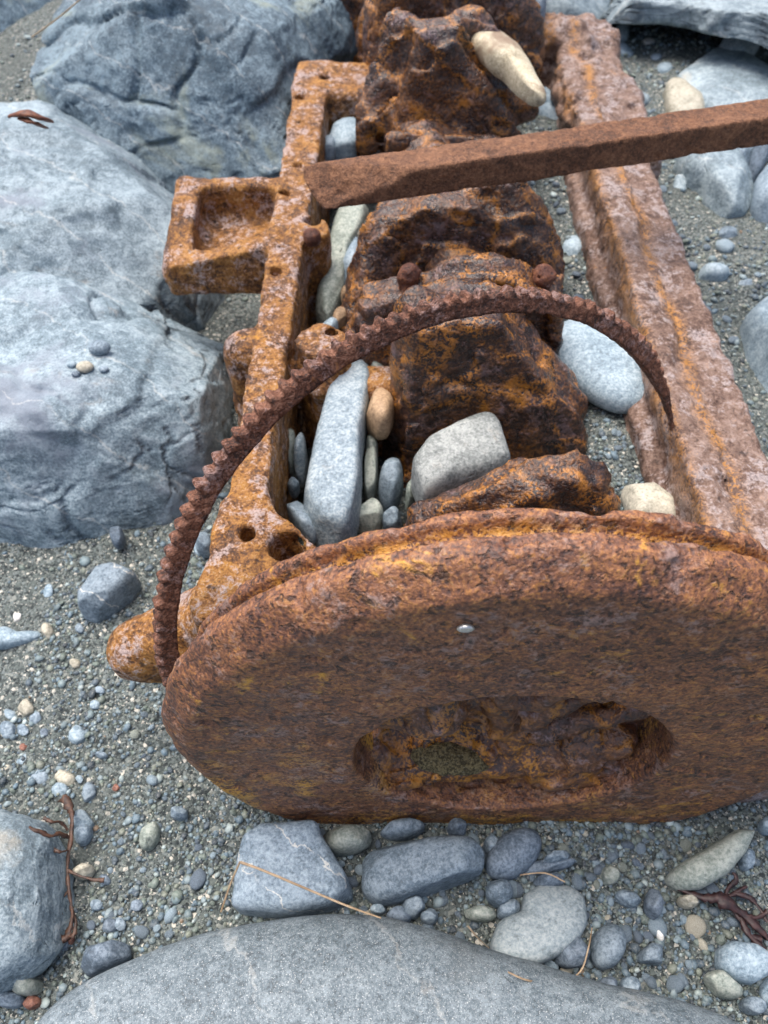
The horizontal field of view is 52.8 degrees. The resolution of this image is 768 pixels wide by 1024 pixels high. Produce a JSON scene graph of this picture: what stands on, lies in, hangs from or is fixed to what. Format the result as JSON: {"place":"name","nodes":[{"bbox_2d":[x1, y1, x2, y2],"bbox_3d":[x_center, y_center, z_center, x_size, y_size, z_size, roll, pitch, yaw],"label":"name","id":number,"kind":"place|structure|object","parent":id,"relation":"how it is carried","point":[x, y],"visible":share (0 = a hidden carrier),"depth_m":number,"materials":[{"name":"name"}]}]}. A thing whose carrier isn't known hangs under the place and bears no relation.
{"place":"outdoors","nodes":[
{"label":"outdoors","id":0,"kind":"place"},
{"bbox_2d":[0,0,767,1023],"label":"ground","id":1,"kind":"structure","parent":0,"point":[26,600],"depth_m":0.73,"materials":[{"name":"gravel"}]},
{"bbox_2d":[0,721,15,738],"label":"pebble","id":2,"kind":"object","parent":1,"relation":"on","point":[7,729],"visible":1,"depth_m":0.72,"materials":[{"name":"grey stone"}]},
{"bbox_2d":[0,992,26,1008],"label":"stone","id":3,"kind":"object","parent":1,"relation":"on","point":[10,1000],"visible":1,"depth_m":0.58,"materials":[{"name":"stone"}]},
{"bbox_2d":[0,626,40,649],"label":"stone","id":4,"kind":"object","parent":1,"relation":"on","point":[10,638],"visible":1,"depth_m":0.77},
{"bbox_2d":[18,698,33,716],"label":"pebble","id":5,"kind":"object","parent":1,"relation":"on","point":[25,707],"visible":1,"depth_m":0.73,"materials":[{"name":"beige stone"}]},
{"bbox_2d":[0,0,52,33],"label":"boulder","id":6,"kind":"object","parent":1,"relation":"on","point":[12,12],"visible":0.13,"depth_m":1.54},
{"bbox_2d":[12,977,43,996],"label":"stone","id":7,"kind":"object","parent":1,"relation":"on","point":[30,987],"visible":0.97,"depth_m":0.58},
{"bbox_2d":[23,995,41,1009],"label":"stone","id":8,"kind":"object","parent":1,"relation":"on","point":[33,1002],"visible":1,"depth_m":0.59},
{"bbox_2d":[0,808,74,993],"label":"boulder","id":9,"kind":"object","parent":1,"relation":"on","point":[34,906],"visible":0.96,"depth_m":0.59,"materials":[{"name":"stone"}]},
{"bbox_2d":[31,768,48,783],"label":"pebble","id":10,"kind":"object","parent":1,"relation":"on","point":[39,778],"visible":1,"depth_m":0.69,"materials":[{"name":"stone"}]},
{"bbox_2d":[41,623,53,639],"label":"stone","id":11,"kind":"object","parent":1,"relation":"on","point":[47,630],"visible":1,"depth_m":0.78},
{"bbox_2d":[51,782,67,796],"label":"pebble","id":12,"kind":"object","parent":1,"relation":"on","point":[60,788],"visible":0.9,"depth_m":0.69,"materials":[{"name":"grey stone"}]},
{"bbox_2d":[54,770,75,785],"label":"pebble","id":13,"kind":"object","parent":1,"relation":"on","point":[67,778],"visible":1,"depth_m":0.69,"materials":[{"name":"beige stone"}]},
{"bbox_2d":[29,794,104,943],"bbox_3d":[-0.258,0.280,0.625,0.044,0.041,0.112,-23,56,-17],"label":"seaweed","id":14,"kind":"object","parent":1,"relation":"on","point":[68,806],"visible":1,"depth_m":0.63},
{"bbox_2d":[68,725,84,743],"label":"pebble","id":15,"kind":"object","parent":1,"relation":"on","point":[76,735],"visible":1,"depth_m":0.72,"materials":[{"name":"grey stone"}]},
{"bbox_2d":[68,809,94,829],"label":"stone","id":16,"kind":"object","parent":1,"relation":"on","point":[81,816],"visible":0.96,"depth_m":0.66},
{"bbox_2d":[74,824,92,845],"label":"stone","id":17,"kind":"object","parent":1,"relation":"on","point":[83,834],"visible":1,"depth_m":0.66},
{"bbox_2d":[72,863,94,879],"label":"stone","id":18,"kind":"object","parent":1,"relation":"on","point":[85,869],"visible":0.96,"depth_m":0.64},
{"bbox_2d":[81,782,96,801],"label":"pebble","id":19,"kind":"object","parent":1,"relation":"on","point":[89,792],"visible":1,"depth_m":0.68,"materials":[{"name":"grey stone"}]},
{"bbox_2d":[81,939,131,977],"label":"stone","id":20,"kind":"object","parent":1,"relation":"on","point":[99,958],"visible":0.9,"depth_m":0.59,"materials":[{"name":"stone"}]},
{"bbox_2d":[77,562,140,623],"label":"stone","id":21,"kind":"object","parent":1,"relation":"on","point":[108,590],"visible":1,"depth_m":0.78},
{"bbox_2d":[102,918,116,932],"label":"pebble","id":22,"kind":"object","parent":1,"relation":"on","point":[108,926],"visible":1,"depth_m":0.62,"materials":[{"name":"stone"}]},
{"bbox_2d":[0,100,224,331],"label":"boulder","id":23,"kind":"object","parent":1,"relation":"on","point":[80,201],"visible":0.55,"depth_m":1.00,"materials":[{"name":"stone"}]},
{"bbox_2d":[8,109,53,128],"bbox_3d":[-0.398,-0.439,0.870,0.045,0.032,0.034,0,53,0],"label":"dead weed","id":24,"kind":"object","parent":23,"relation":"on","point":[23,115],"visible":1,"depth_m":0.86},
{"bbox_2d":[0,271,233,547],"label":"boulder","id":25,"kind":"object","parent":1,"relation":"on","point":[136,434],"visible":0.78,"depth_m":0.83,"materials":[{"name":"stone"}]},
{"bbox_2d":[76,361,93,372],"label":"pebble","id":26,"kind":"object","parent":25,"relation":"on","point":[84,366],"visible":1,"depth_m":0.81,"materials":[{"name":"beige stone"}]},
{"bbox_2d":[88,339,110,354],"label":"pebble","id":27,"kind":"object","parent":25,"relation":"on","point":[99,347],"visible":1,"depth_m":0.82,"materials":[{"name":"grey stone"}]},
{"bbox_2d":[109,526,125,549],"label":"stone","id":28,"kind":"object","parent":1,"relation":"on","point":[117,537],"visible":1,"depth_m":0.82,"materials":[{"name":"stone"}]},
{"bbox_2d":[134,925,149,938],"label":"pebble","id":29,"kind":"object","parent":1,"relation":"on","point":[141,932],"visible":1,"depth_m":0.62,"materials":[{"name":"grey stone"}]},
{"bbox_2d":[139,821,159,850],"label":"stone","id":30,"kind":"object","parent":1,"relation":"on","point":[149,836],"visible":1,"depth_m":0.66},
{"bbox_2d":[164,908,176,922],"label":"pebble","id":31,"kind":"object","parent":1,"relation":"on","point":[170,914],"visible":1,"depth_m":0.63,"materials":[{"name":"grey stone"}]},
{"bbox_2d":[170,806,187,820],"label":"stone","id":32,"kind":"object","parent":1,"relation":"on","point":[178,813],"visible":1,"depth_m":0.67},
{"bbox_2d":[29,0,357,194],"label":"boulder","id":33,"kind":"object","parent":1,"relation":"on","point":[168,93],"visible":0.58,"depth_m":1.18,"materials":[{"name":"stone"}]},
{"bbox_2d":[189,868,205,889],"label":"pebble","id":34,"kind":"object","parent":1,"relation":"on","point":[197,880],"visible":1,"depth_m":0.64,"materials":[{"name":"stone"}]},
{"bbox_2d":[196,532,210,557],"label":"stone","id":35,"kind":"object","parent":1,"relation":"on","point":[203,541],"visible":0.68,"depth_m":0.81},
{"bbox_2d":[288,428,295,477],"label":"stone","id":36,"kind":"object","parent":1,"relation":"on","point":[291,453],"visible":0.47,"depth_m":0.79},
{"bbox_2d":[232,820,352,918],"bbox_3d":[-0.074,0.295,0.639,0.097,0.057,0.070,0,53,0],"label":"stone","id":37,"kind":"object","parent":1,"relation":"on","point":[300,852],"visible":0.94,"depth_m":0.62,"materials":[{"name":"stone"}]},
{"bbox_2d":[220,861,380,918],"bbox_3d":[-0.065,0.297,0.601,0.132,0.070,0.030,6,53,4],"label":"straw","id":38,"kind":"object","parent":37,"relation":"on","point":[291,882],"visible":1,"depth_m":0.59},
{"bbox_2d":[288,477,299,497],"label":"stone","id":39,"kind":"object","parent":1,"relation":"on","point":[293,487],"visible":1,"depth_m":0.77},
{"bbox_2d":[294,432,307,487],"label":"stone","id":40,"kind":"object","parent":1,"relation":"on","point":[300,461],"visible":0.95,"depth_m":0.78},
{"bbox_2d":[304,360,369,546],"bbox_3d":[-0.043,-0.062,0.764,0.052,0.073,0.229,3,53,2],"label":"stone","id":41,"kind":"object","parent":1,"relation":"on","point":[332,497],"visible":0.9,"depth_m":0.71,"materials":[{"name":"stone"}]},
{"bbox_2d":[315,204,367,323],"bbox_3d":[-0.054,-0.310,0.971,0.042,0.085,0.226,7,53,6],"label":"stone","id":42,"kind":"object","parent":1,"relation":"on","point":[349,221],"visible":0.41,"depth_m":0.93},
{"bbox_2d":[323,824,371,855],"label":"stone","id":43,"kind":"object","parent":1,"relation":"on","point":[347,839],"visible":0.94,"depth_m":0.64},
{"bbox_2d":[343,237,357,284],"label":"stone","id":44,"kind":"object","parent":1,"relation":"on","point":[350,252],"visible":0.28,"depth_m":0.93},
{"bbox_2d":[363,446,377,501],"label":"stone","id":45,"kind":"object","parent":1,"relation":"on","point":[370,473],"visible":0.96,"depth_m":0.77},
{"bbox_2d":[358,498,383,533],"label":"stone","id":46,"kind":"object","parent":1,"relation":"on","point":[371,512],"visible":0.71,"depth_m":0.73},
{"bbox_2d":[370,904,385,915],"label":"stone","id":47,"kind":"object","parent":1,"relation":"on","point":[377,909],"visible":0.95,"depth_m":0.62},
{"bbox_2d":[37,914,737,1023],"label":"slab","id":48,"kind":"structure","parent":1,"relation":"on","point":[339,969],"depth_m":0.54,"materials":[{"name":"stone"}]},
{"bbox_2d":[379,457,402,511],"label":"stone","id":49,"kind":"object","parent":1,"relation":"on","point":[391,484],"visible":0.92,"depth_m":0.74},
{"bbox_2d":[382,506,401,528],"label":"stone","id":50,"kind":"object","parent":1,"relation":"on","point":[391,517],"visible":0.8,"depth_m":0.73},
{"bbox_2d":[386,906,411,922],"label":"stone","id":51,"kind":"object","parent":1,"relation":"on","point":[399,913],"visible":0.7,"depth_m":0.61,"materials":[{"name":"stone"}]},
{"bbox_2d":[380,818,424,840],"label":"stone","id":52,"kind":"object","parent":1,"relation":"on","point":[403,829],"visible":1,"depth_m":0.65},
{"bbox_2d":[405,480,414,510],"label":"stone","id":53,"kind":"object","parent":1,"relation":"on","point":[409,499],"visible":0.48,"depth_m":0.74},
{"bbox_2d":[402,895,424,919],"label":"stone","id":54,"kind":"object","parent":1,"relation":"on","point":[414,907],"visible":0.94,"depth_m":0.62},
{"bbox_2d":[361,836,483,906],"bbox_3d":[0.032,0.296,0.637,0.100,0.065,0.049,0,53,0],"label":"stone","id":55,"kind":"object","parent":1,"relation":"on","point":[396,874],"visible":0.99,"depth_m":0.62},
{"bbox_2d":[420,908,437,924],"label":"stone","id":56,"kind":"object","parent":1,"relation":"on","point":[428,916],"visible":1,"depth_m":0.62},
{"bbox_2d":[106,0,767,824],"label":"engine wreck","id":57,"kind":"object","parent":1,"relation":"on","point":[542,626],"visible":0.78,"depth_m":0.63,"materials":[{"name":"metal"}]},
{"bbox_2d":[287,501,316,543],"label":"stone","id":58,"kind":"object","parent":57,"relation":"on","point":[299,518],"visible":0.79,"depth_m":0.70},
{"bbox_2d":[325,135,335,160],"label":"stone","id":59,"kind":"object","parent":57,"relation":"on","point":[330,151],"visible":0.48,"depth_m":1.07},
{"bbox_2d":[333,306,345,328],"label":"stone","id":60,"kind":"object","parent":57,"relation":"on","point":[339,314],"visible":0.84,"depth_m":0.89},
{"bbox_2d":[329,117,356,159],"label":"stone","id":61,"kind":"object","parent":57,"relation":"on","point":[342,133],"visible":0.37,"depth_m":1.08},
{"bbox_2d":[366,387,393,439],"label":"stone","id":62,"kind":"object","parent":57,"relation":"on","point":[380,416],"visible":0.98,"depth_m":0.75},
{"bbox_2d":[152,284,673,689],"bbox_3d":[0.033,-0.006,0.637,0.492,0.349,0.093,-26,57,-19],"label":"ring gear","id":63,"kind":"object","parent":57,"relation":"attached to","point":[265,416],"visible":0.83,"depth_m":0.53,"materials":[{"name":"metal"}]},
{"bbox_2d":[410,742,489,775],"bbox_3d":[0.056,0.193,0.607,0.071,0.018,0.027,0,53,0],"label":"sand patch","id":64,"kind":"object","parent":57,"relation":"on","point":[447,758],"visible":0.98,"depth_m":0.60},
{"bbox_2d":[411,412,510,501],"bbox_3d":[0.069,-0.043,0.716,0.101,0.070,0.061,-19,55,-14],"label":"stone","id":65,"kind":"object","parent":57,"relation":"on","point":[464,451],"visible":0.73,"depth_m":0.69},
{"bbox_2d":[471,31,545,106],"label":"stone","id":66,"kind":"object","parent":57,"relation":"on","point":[502,56],"visible":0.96,"depth_m":0.93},
{"bbox_2d":[304,98,767,208],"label":"steel bar","id":67,"kind":"object","parent":57,"relation":"on","point":[388,176],"visible":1,"depth_m":0.77,"materials":[{"name":"metal"}]},
{"bbox_2d":[447,818,466,835],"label":"stone","id":68,"kind":"object","parent":1,"relation":"on","point":[456,826],"visible":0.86,"depth_m":0.66,"materials":[{"name":"stone"}]},
{"bbox_2d":[464,905,496,922],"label":"stone","id":69,"kind":"object","parent":1,"relation":"on","point":[481,913],"visible":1,"depth_m":0.62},
{"bbox_2d":[483,835,497,853],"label":"stone","id":70,"kind":"object","parent":1,"relation":"on","point":[490,841],"visible":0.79,"depth_m":0.65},
{"bbox_2d":[485,879,512,908],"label":"stone","id":71,"kind":"object","parent":1,"relation":"on","point":[498,892],"visible":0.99,"depth_m":0.62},
{"bbox_2d":[496,899,520,919],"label":"stone","id":72,"kind":"object","parent":1,"relation":"on","point":[509,908],"visible":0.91,"depth_m":0.62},
{"bbox_2d":[485,827,541,879],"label":"stone","id":73,"kind":"object","parent":1,"relation":"on","point":[513,854],"visible":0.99,"depth_m":0.64,"materials":[{"name":"stone"}]},
{"bbox_2d":[467,925,592,981],"bbox_3d":[0.113,0.323,0.564,0.105,0.070,0.036,-4,53,-3],"label":"straw","id":74,"kind":"object","parent":1,"relation":"on","point":[519,977],"visible":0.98,"depth_m":0.56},
{"bbox_2d":[490,885,586,963],"bbox_3d":[0.123,0.329,0.617,0.080,0.046,0.060,0,53,0],"label":"stone","id":75,"kind":"object","parent":1,"relation":"on","point":[544,924],"visible":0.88,"depth_m":0.60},
{"bbox_2d":[538,102,557,119],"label":"stone","id":76,"kind":"object","parent":1,"relation":"on","point":[547,109],"visible":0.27,"depth_m":1.17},
{"bbox_2d":[533,873,563,885],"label":"stone","id":77,"kind":"object","parent":1,"relation":"on","point":[544,880],"visible":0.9,"depth_m":0.63,"materials":[{"name":"stone"}]},
{"bbox_2d":[524,856,574,875],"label":"stone","id":78,"kind":"object","parent":1,"relation":"on","point":[539,866],"visible":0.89,"depth_m":0.64,"materials":[{"name":"stone"}]},
{"bbox_2d":[543,850,568,863],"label":"stone","id":79,"kind":"object","parent":78,"relation":"on","point":[553,856],"visible":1,"depth_m":0.64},
{"bbox_2d":[554,937,589,968],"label":"stone","id":80,"kind":"object","parent":1,"relation":"on","point":[572,955],"visible":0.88,"depth_m":0.59,"materials":[{"name":"stone"}]},
{"bbox_2d":[562,235,581,255],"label":"stone","id":81,"kind":"object","parent":1,"relation":"on","point":[572,246],"visible":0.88,"depth_m":0.96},
{"bbox_2d":[571,873,582,889],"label":"pebble","id":82,"kind":"object","parent":1,"relation":"on","point":[576,880],"visible":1,"depth_m":0.64,"materials":[{"name":"grey stone"}]},
{"bbox_2d":[546,0,609,19],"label":"rock","id":83,"kind":"object","parent":1,"relation":"on","point":[597,8],"visible":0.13,"depth_m":1.45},
{"bbox_2d":[559,320,643,413],"bbox_3d":[0.229,-0.156,0.817,0.091,0.049,0.140,-22,56,-16],"label":"stone","id":84,"kind":"object","parent":1,"relation":"on","point":[606,370],"visible":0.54,"depth_m":0.79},
{"bbox_2d":[589,924,626,969],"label":"stone","id":85,"kind":"object","parent":1,"relation":"on","point":[608,943],"visible":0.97,"depth_m":0.60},
{"bbox_2d":[600,865,619,884],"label":"stone","id":86,"kind":"object","parent":1,"relation":"on","point":[609,875],"visible":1,"depth_m":0.64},
{"bbox_2d":[616,24,628,40],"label":"stone","id":87,"kind":"object","parent":1,"relation":"on","point":[623,29],"visible":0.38,"depth_m":1.45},
{"bbox_2d":[614,889,641,907],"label":"stone","id":88,"kind":"object","parent":1,"relation":"on","point":[626,898],"visible":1,"depth_m":0.63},
{"bbox_2d":[618,976,640,989],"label":"stone","id":89,"kind":"object","parent":1,"relation":"on","point":[632,982],"visible":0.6,"depth_m":0.59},
{"bbox_2d":[620,482,675,515],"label":"stone","id":90,"kind":"object","parent":1,"relation":"on","point":[651,497],"visible":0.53,"depth_m":0.69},
{"bbox_2d":[636,943,662,965],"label":"stone","id":91,"kind":"object","parent":1,"relation":"on","point":[650,954],"visible":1,"depth_m":0.60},
{"bbox_2d":[643,888,663,919],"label":"stone","id":92,"kind":"object","parent":1,"relation":"on","point":[653,903],"visible":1,"depth_m":0.62,"materials":[{"name":"stone"}]},
{"bbox_2d":[648,916,666,936],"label":"pebble","id":93,"kind":"object","parent":1,"relation":"on","point":[655,925],"visible":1,"depth_m":0.62,"materials":[{"name":"grey stone"}]},
{"bbox_2d":[657,62,672,72],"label":"stone","id":94,"kind":"object","parent":1,"relation":"on","point":[663,67],"visible":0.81,"depth_m":1.37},
{"bbox_2d":[666,975,684,992],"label":"pebble","id":95,"kind":"object","parent":1,"relation":"on","point":[676,983],"visible":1,"depth_m":0.60,"materials":[{"name":"grey stone"}]},
{"bbox_2d":[673,174,686,188],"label":"stone","id":96,"kind":"object","parent":1,"relation":"on","point":[679,181],"visible":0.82,"depth_m":1.14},
{"bbox_2d":[663,77,704,112],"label":"stone","id":97,"kind":"object","parent":1,"relation":"on","point":[679,93],"visible":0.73,"depth_m":1.27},
{"bbox_2d":[601,0,767,48],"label":"slab","id":98,"kind":"structure","parent":1,"relation":"on","point":[746,20],"depth_m":1.30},
{"bbox_2d":[676,894,698,908],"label":"stone","id":99,"kind":"object","parent":1,"relation":"on","point":[688,901],"visible":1,"depth_m":0.63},
{"bbox_2d":[684,914,705,938],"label":"pebble","id":100,"kind":"object","parent":1,"relation":"on","point":[695,925],"visible":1,"depth_m":0.62,"materials":[{"name":"beige stone"}]},
{"bbox_2d":[664,829,754,891],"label":"stone","id":101,"kind":"object","parent":1,"relation":"on","point":[714,862],"visible":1,"depth_m":0.63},
{"bbox_2d":[673,148,753,218],"bbox_3d":[0.486,-0.493,1.143,0.098,0.078,0.201,0,53,0],"label":"stone","id":102,"kind":"object","parent":1,"relation":"on","point":[720,183],"visible":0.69,"depth_m":1.10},
{"bbox_2d":[698,262,729,281],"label":"stone","id":103,"kind":"object","parent":1,"relation":"on","point":[716,272],"visible":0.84,"depth_m":1.00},
{"bbox_2d":[677,872,767,948],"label":"seaweed","id":104,"kind":"object","parent":1,"relation":"on","point":[724,900],"visible":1,"depth_m":0.62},
{"bbox_2d":[678,47,767,107],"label":"rock","id":105,"kind":"object","parent":1,"relation":"on","point":[717,76],"visible":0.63,"depth_m":1.30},
{"bbox_2d":[703,970,742,999],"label":"stone","id":106,"kind":"object","parent":1,"relation":"on","point":[722,984],"visible":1,"depth_m":0.59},
{"bbox_2d":[715,239,734,252],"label":"pebble","id":107,"kind":"object","parent":1,"relation":"on","point":[724,246],"visible":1,"depth_m":1.03,"materials":[{"name":"grey stone"}]},
{"bbox_2d":[718,226,737,238],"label":"stone","id":108,"kind":"object","parent":1,"relation":"on","point":[729,231],"visible":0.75,"depth_m":1.05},
{"bbox_2d":[719,38,759,54],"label":"stone","id":109,"kind":"object","parent":1,"relation":"on","point":[739,45],"visible":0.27,"depth_m":1.37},
{"bbox_2d":[714,941,767,984],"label":"stone","id":110,"kind":"object","parent":1,"relation":"on","point":[745,963],"visible":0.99,"depth_m":0.59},
{"bbox_2d":[738,848,754,871],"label":"stone","id":111,"kind":"object","parent":1,"relation":"on","point":[746,861],"visible":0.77,"depth_m":0.64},
{"bbox_2d":[738,996,766,1015],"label":"stone","id":112,"kind":"object","parent":1,"relation":"on","point":[752,1005],"visible":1,"depth_m":0.58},
{"bbox_2d":[740,296,767,392],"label":"stone","id":113,"kind":"object","parent":1,"relation":"on","point":[754,331],"visible":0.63,"depth_m":0.90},
{"bbox_2d":[749,145,767,183],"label":"stone","id":114,"kind":"object","parent":1,"relation":"on","point":[758,158],"visible":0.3,"depth_m":1.12,"materials":[{"name":"stone"}]},
{"bbox_2d":[750,165,767,222],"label":"stone","id":115,"kind":"object","parent":1,"relation":"on","point":[759,207],"visible":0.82,"depth_m":1.08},
{"bbox_2d":[757,816,767,835],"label":"stone","id":116,"kind":"object","parent":1,"relation":"on","point":[762,826],"visible":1,"depth_m":0.66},
{"bbox_2d":[759,978,767,1006],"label":"stone","id":117,"kind":"object","parent":1,"relation":"on","point":[763,991],"visible":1,"depth_m":0.59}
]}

